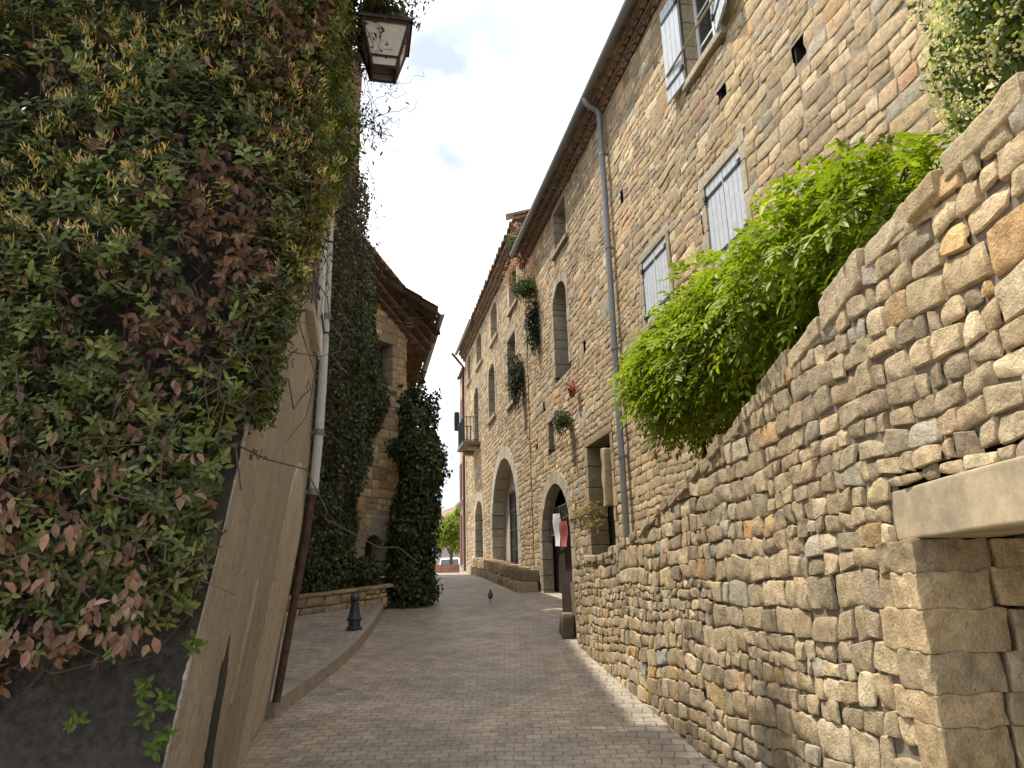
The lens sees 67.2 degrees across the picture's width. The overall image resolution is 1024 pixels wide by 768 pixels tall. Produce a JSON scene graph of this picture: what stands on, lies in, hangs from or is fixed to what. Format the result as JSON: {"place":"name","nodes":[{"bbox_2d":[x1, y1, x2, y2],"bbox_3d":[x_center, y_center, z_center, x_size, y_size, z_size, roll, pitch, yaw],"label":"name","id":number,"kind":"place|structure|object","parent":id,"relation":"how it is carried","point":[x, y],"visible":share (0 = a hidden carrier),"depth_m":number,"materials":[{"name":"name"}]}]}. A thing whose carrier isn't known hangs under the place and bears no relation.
{"place":"outdoors","nodes":[
{"label":"outdoors","id":0,"kind":"place"},
{"bbox_2d":[271,605,375,693],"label":"forecourt pavement","id":1,"kind":"structure","parent":0,"point":[317,638],"depth_m":10.49,"materials":[{"name":"grey stone"}]},
{"bbox_2d":[285,583,397,617],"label":"planter wall","id":2,"kind":"structure","parent":1,"relation":"on","point":[321,602],"depth_m":13.79,"materials":[{"name":"stone"}]},
{"bbox_2d":[346,594,361,629],"bbox_3d":[-2.304,3.340,11.274,0.230,0.503,0.230,-1,-16,0],"label":"bollard","id":3,"kind":"object","parent":1,"relation":"on","point":[354,618],"visible":1,"depth_m":11.20,"materials":[{"name":"grey metal"}]},
{"bbox_2d":[289,168,390,615],"bbox_3d":[-3.498,-0.184,15.027,0.938,9.344,4.209,-10,-18,29],"label":"ivy curtain","id":4,"kind":"object","parent":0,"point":[358,447],"visible":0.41,"depth_m":15.19,"materials":[{"name":"green plant"}]},
{"bbox_2d":[241,572,660,767],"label":"street","id":5,"kind":"structure","parent":0,"point":[464,672],"depth_m":7.17,"materials":[{"name":"grey stone"}]},
{"bbox_2d":[266,603,384,717],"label":"kerb","id":6,"kind":"structure","parent":5,"relation":"on","point":[300,687],"depth_m":8.41,"materials":[{"name":"stone"}]},
{"bbox_2d":[436,506,459,564],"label":"tree","id":7,"kind":"object","parent":5,"relation":"on","point":[449,535],"visible":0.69,"depth_m":44.04,"materials":[{"name":"green plant"}]},
{"bbox_2d":[440,558,460,572],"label":"parked van","id":8,"kind":"object","parent":5,"relation":"on","point":[444,561],"visible":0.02,"depth_m":59.82,"materials":[{"name":"white paint"}]},
{"bbox_2d":[488,589,492,601],"bbox_3d":[-0.438,4.300,15.633,0.110,0.250,0.280,-1,-16,0],"label":"pigeon","id":9,"kind":"object","parent":5,"relation":"on","point":[490,594],"visible":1,"depth_m":15.60,"materials":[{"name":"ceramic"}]},
{"bbox_2d":[559,612,574,638],"bbox_3d":[0.786,3.468,11.070,0.203,0.372,0.702,-1,-16,0],"label":"stone bollard","id":10,"kind":"object","parent":5,"relation":"on","point":[567,626],"visible":0.95,"depth_m":10.75,"materials":[{"name":"grey stone"}]},
{"bbox_2d":[561,581,579,643],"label":"stone pillar","id":11,"kind":"structure","parent":5,"relation":"on","point":[568,598],"depth_m":11.81,"materials":[{"name":"stone"}]},
{"bbox_2d":[562,645,717,767],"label":"gutter strip","id":12,"kind":"object","parent":5,"relation":"on","point":[660,741],"visible":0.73,"depth_m":6.45,"materials":[{"name":"grey stone"}]},
{"bbox_2d":[353,0,701,510],"label":"sky","id":13,"kind":"structure","parent":0,"point":[499,90],"materials":[{"name":"white"}]},
{"bbox_2d":[896,437,1023,489],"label":"terrace ground","id":14,"kind":"structure","parent":0,"point":[987,450],"depth_m":5.35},
{"bbox_2d":[897,0,1023,168],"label":"jasmine bush","id":15,"kind":"object","parent":14,"relation":"on","point":[990,36],"visible":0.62,"depth_m":3.00,"materials":[{"name":"green plant"}]},
{"bbox_3d":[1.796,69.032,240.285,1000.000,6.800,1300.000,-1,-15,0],"label":"ground","id":16,"kind":"structure","parent":0,"visible":0},
{"bbox_2d":[0,0,335,767],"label":"rendered house","id":17,"kind":"structure","parent":16,"relation":"on","point":[222,684],"depth_m":3.78,"materials":[{"name":"white paint"}]},
{"bbox_2d":[0,0,433,761],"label":"honeysuckle vine","id":18,"kind":"object","parent":17,"relation":"attached to","point":[296,86],"visible":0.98,"depth_m":3.53,"materials":[{"name":"green plant"}]},
{"bbox_2d":[307,240,320,315],"bbox_3d":[-1.763,-1.311,6.895,0.043,1.600,0.900,2,-16,-11],"label":"window","id":19,"kind":"structure","parent":17,"relation":"in","point":[312,294],"depth_m":7.08,"materials":[{"name":"grey wood"}]},
{"bbox_2d":[347,3,412,83],"bbox_3d":[-1.205,-2.655,6.158,0.796,1.175,0.439,1,-16,-10],"label":"street lantern","id":20,"kind":"object","parent":17,"relation":"attached to","point":[396,34],"visible":0.73,"depth_m":6.07,"materials":[{"name":"brown metal"}]},
{"bbox_2d":[297,50,362,592],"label":"tall house","id":21,"kind":"structure","parent":16,"relation":"on","point":[356,106],"depth_m":15.65,"materials":[{"name":"stone"}]},
{"bbox_2d":[335,202,444,594],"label":"stone house","id":22,"kind":"structure","parent":16,"relation":"on","point":[409,323],"depth_m":16.96,"materials":[{"name":"brown stone"}]},
{"bbox_2d":[364,539,371,565],"bbox_3d":[-3.112,3.842,15.895,0.040,1.450,0.531,-13,-19,35],"label":"door","id":23,"kind":"structure","parent":22,"relation":"in","point":[368,550],"depth_m":16.11,"materials":[{"name":"brown wood"}]},
{"bbox_2d":[376,347,382,382],"bbox_3d":[-3.092,-0.387,17.212,0.040,1.000,0.480,-13,-19,35],"label":"window","id":24,"kind":"structure","parent":22,"relation":"in","point":[381,349],"depth_m":17.45,"materials":[{"name":"brown wood"}]},
{"bbox_2d":[380,364,453,608],"bbox_3d":[-1.984,2.053,16.053,1.588,5.201,1.494,-1,-16,0],"label":"ivy bush","id":25,"kind":"object","parent":22,"relation":"attached to","point":[418,455],"visible":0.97,"depth_m":15.63,"materials":[{"name":"green plant"}]},
{"bbox_2d":[421,515,459,564],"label":"house","id":26,"kind":"structure","parent":16,"relation":"on","point":[444,553],"depth_m":68.53,"materials":[{"name":"paint"}]},
{"bbox_2d":[433,564,459,572],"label":"brick wall","id":27,"kind":"structure","parent":16,"relation":"on","point":[454,568],"depth_m":32.71,"materials":[{"name":"red brick"}]},
{"bbox_2d":[441,507,458,525],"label":"house","id":28,"kind":"structure","parent":16,"relation":"on","point":[446,511],"depth_m":92.21,"materials":[{"name":"pink paint"}]},
{"bbox_2d":[454,367,466,572],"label":"plastered house","id":29,"kind":"structure","parent":16,"relation":"on","point":[457,420],"depth_m":31.08,"materials":[{"name":"pink paint"}]},
{"bbox_2d":[451,209,539,591],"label":"stone house","id":30,"kind":"structure","parent":16,"relation":"on","point":[495,449],"depth_m":23.60,"materials":[{"name":"stone"}]},
{"bbox_2d":[482,519,482,548],"bbox_3d":[-0.862,5.304,26.277,0.040,2.670,1.640,2,-16,-11],"label":"door","id":31,"kind":"structure","parent":30,"relation":"in","point":[482,519],"depth_m":27.05,"materials":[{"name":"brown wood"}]},
{"bbox_2d":[504,352,523,415],"bbox_3d":[0.082,-0.020,19.856,0.572,1.745,0.562,-1,-16,0],"label":"hanging weed","id":32,"kind":"object","parent":30,"relation":"hanging from","point":[515,379],"visible":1,"depth_m":19.80,"materials":[{"name":"green plant"}]},
{"bbox_2d":[509,489,520,563],"bbox_3d":[0.245,3.996,21.631,0.040,2.250,2.900,2,-16,-11],"label":"glazed door","id":33,"kind":"structure","parent":30,"relation":"in","point":[512,495],"depth_m":22.56,"materials":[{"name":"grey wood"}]},
{"bbox_2d":[509,0,1015,607],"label":"stone house","id":34,"kind":"structure","parent":16,"relation":"on","point":[715,112],"depth_m":11.31,"materials":[{"name":"stone"}]},
{"bbox_2d":[504,222,520,249],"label":"valerian plant","id":35,"kind":"object","parent":34,"relation":"on","point":[512,241],"visible":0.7,"depth_m":19.97,"materials":[{"name":"green plant"}]},
{"bbox_2d":[501,254,536,303],"bbox_3d":[0.241,-2.648,18.875,1.041,1.247,1.044,-1,-16,0],"label":"valerian plant","id":36,"kind":"object","parent":34,"relation":"attached to","point":[522,289],"visible":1,"depth_m":18.87,"materials":[{"name":"green plant"}]},
{"bbox_2d":[523,295,540,355],"bbox_3d":[0.491,-1.405,18.467,0.500,1.588,0.492,-16,-21,42],"label":"hanging weed","id":37,"kind":"object","parent":34,"relation":"hanging from","point":[532,324],"visible":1,"depth_m":18.42,"materials":[{"name":"green plant"}]},
{"bbox_2d":[553,513,567,546],"bbox_3d":[1.040,3.103,16.384,0.108,0.793,1.151,1,-16,-10],"label":"banner","id":38,"kind":"object","parent":34,"relation":"attached to","point":[561,536],"visible":0.99,"depth_m":16.32,"materials":[{"name":"fabric"}]},
{"bbox_2d":[550,405,571,435],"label":"capers plant","id":39,"kind":"object","parent":34,"relation":"attached to","point":[561,420],"visible":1,"depth_m":15.32,"materials":[{"name":"green plant"}]},
{"bbox_2d":[554,533,573,593],"bbox_3d":[1.271,4.001,16.226,0.050,1.700,2.591,2,-16,-11],"label":"door","id":40,"kind":"structure","parent":34,"relation":"in","point":[563,557],"depth_m":16.84,"materials":[{"name":"brown wood"}]},
{"bbox_2d":[564,380,578,397],"bbox_3d":[1.143,0.087,14.978,0.321,0.340,0.277,-15,-20,40],"label":"flower pot","id":41,"kind":"object","parent":34,"relation":"attached to","point":[571,389],"visible":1,"depth_m":14.91,"materials":[{"name":"ceramic"}]},
{"bbox_2d":[559,497,606,536],"bbox_3d":[1.202,2.235,13.039,0.870,0.682,0.823,-1,-16,0],"label":"yellow shrub","id":42,"kind":"object","parent":34,"relation":"attached to","point":[591,516],"visible":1,"depth_m":13.04,"materials":[{"name":"green plant"}]},
{"bbox_2d":[605,444,618,545],"bbox_3d":[1.954,2.369,13.401,0.050,2.900,1.521,2,-16,-11],"label":"door","id":43,"kind":"structure","parent":34,"relation":"in","point":[613,537],"depth_m":13.96,"materials":[{"name":"brown wood"}]},
{"bbox_2d":[692,0,715,57],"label":"window","id":44,"kind":"structure","parent":34,"relation":"in","point":[705,31],"depth_m":10.30,"materials":[{"name":"white paint"}]},
{"bbox_2d":[574,72,1023,767],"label":"retaining wall","id":45,"kind":"structure","parent":16,"relation":"on","point":[762,586],"depth_m":3.20,"materials":[{"name":"stone"}]},
{"bbox_2d":[606,127,956,465],"bbox_3d":[1.691,-0.098,5.595,1.750,1.943,4.890,-1,-16,0],"label":"wisteria","id":46,"kind":"object","parent":45,"relation":"on","point":[686,365],"visible":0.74,"depth_m":4.65,"materials":[{"name":"green plant"}]},
{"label":"planter soil","id":47,"kind":"structure","parent":0,"visible":0},
{"bbox_2d":[290,569,312,593],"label":"shrub","id":48,"kind":"object","parent":47,"relation":"on","point":[304,583],"visible":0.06,"depth_m":13.42,"materials":[{"name":"green plant"}]},
{"bbox_2d":[304,556,338,592],"bbox_3d":[-3.617,3.555,14.009,0.918,0.931,0.958,-1,-16,0],"label":"shrub","id":49,"kind":"object","parent":47,"relation":"on","point":[323,580],"visible":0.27,"depth_m":13.84,"materials":[{"name":"green plant"}]},
{"bbox_2d":[330,554,367,588],"bbox_3d":[-3.204,3.642,14.516,0.902,0.940,0.821,-8,-17,23],"label":"shrub","id":50,"kind":"object","parent":47,"relation":"on","point":[351,582],"visible":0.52,"depth_m":14.37,"materials":[{"name":"green plant"}]},
{"bbox_2d":[351,554,382,586],"bbox_3d":[-2.909,3.685,14.939,0.816,0.764,0.824,-16,-21,42],"label":"shrub","id":51,"kind":"object","parent":47,"relation":"on","point":[370,575],"visible":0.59,"depth_m":14.81,"materials":[{"name":"green plant"}]}
]}

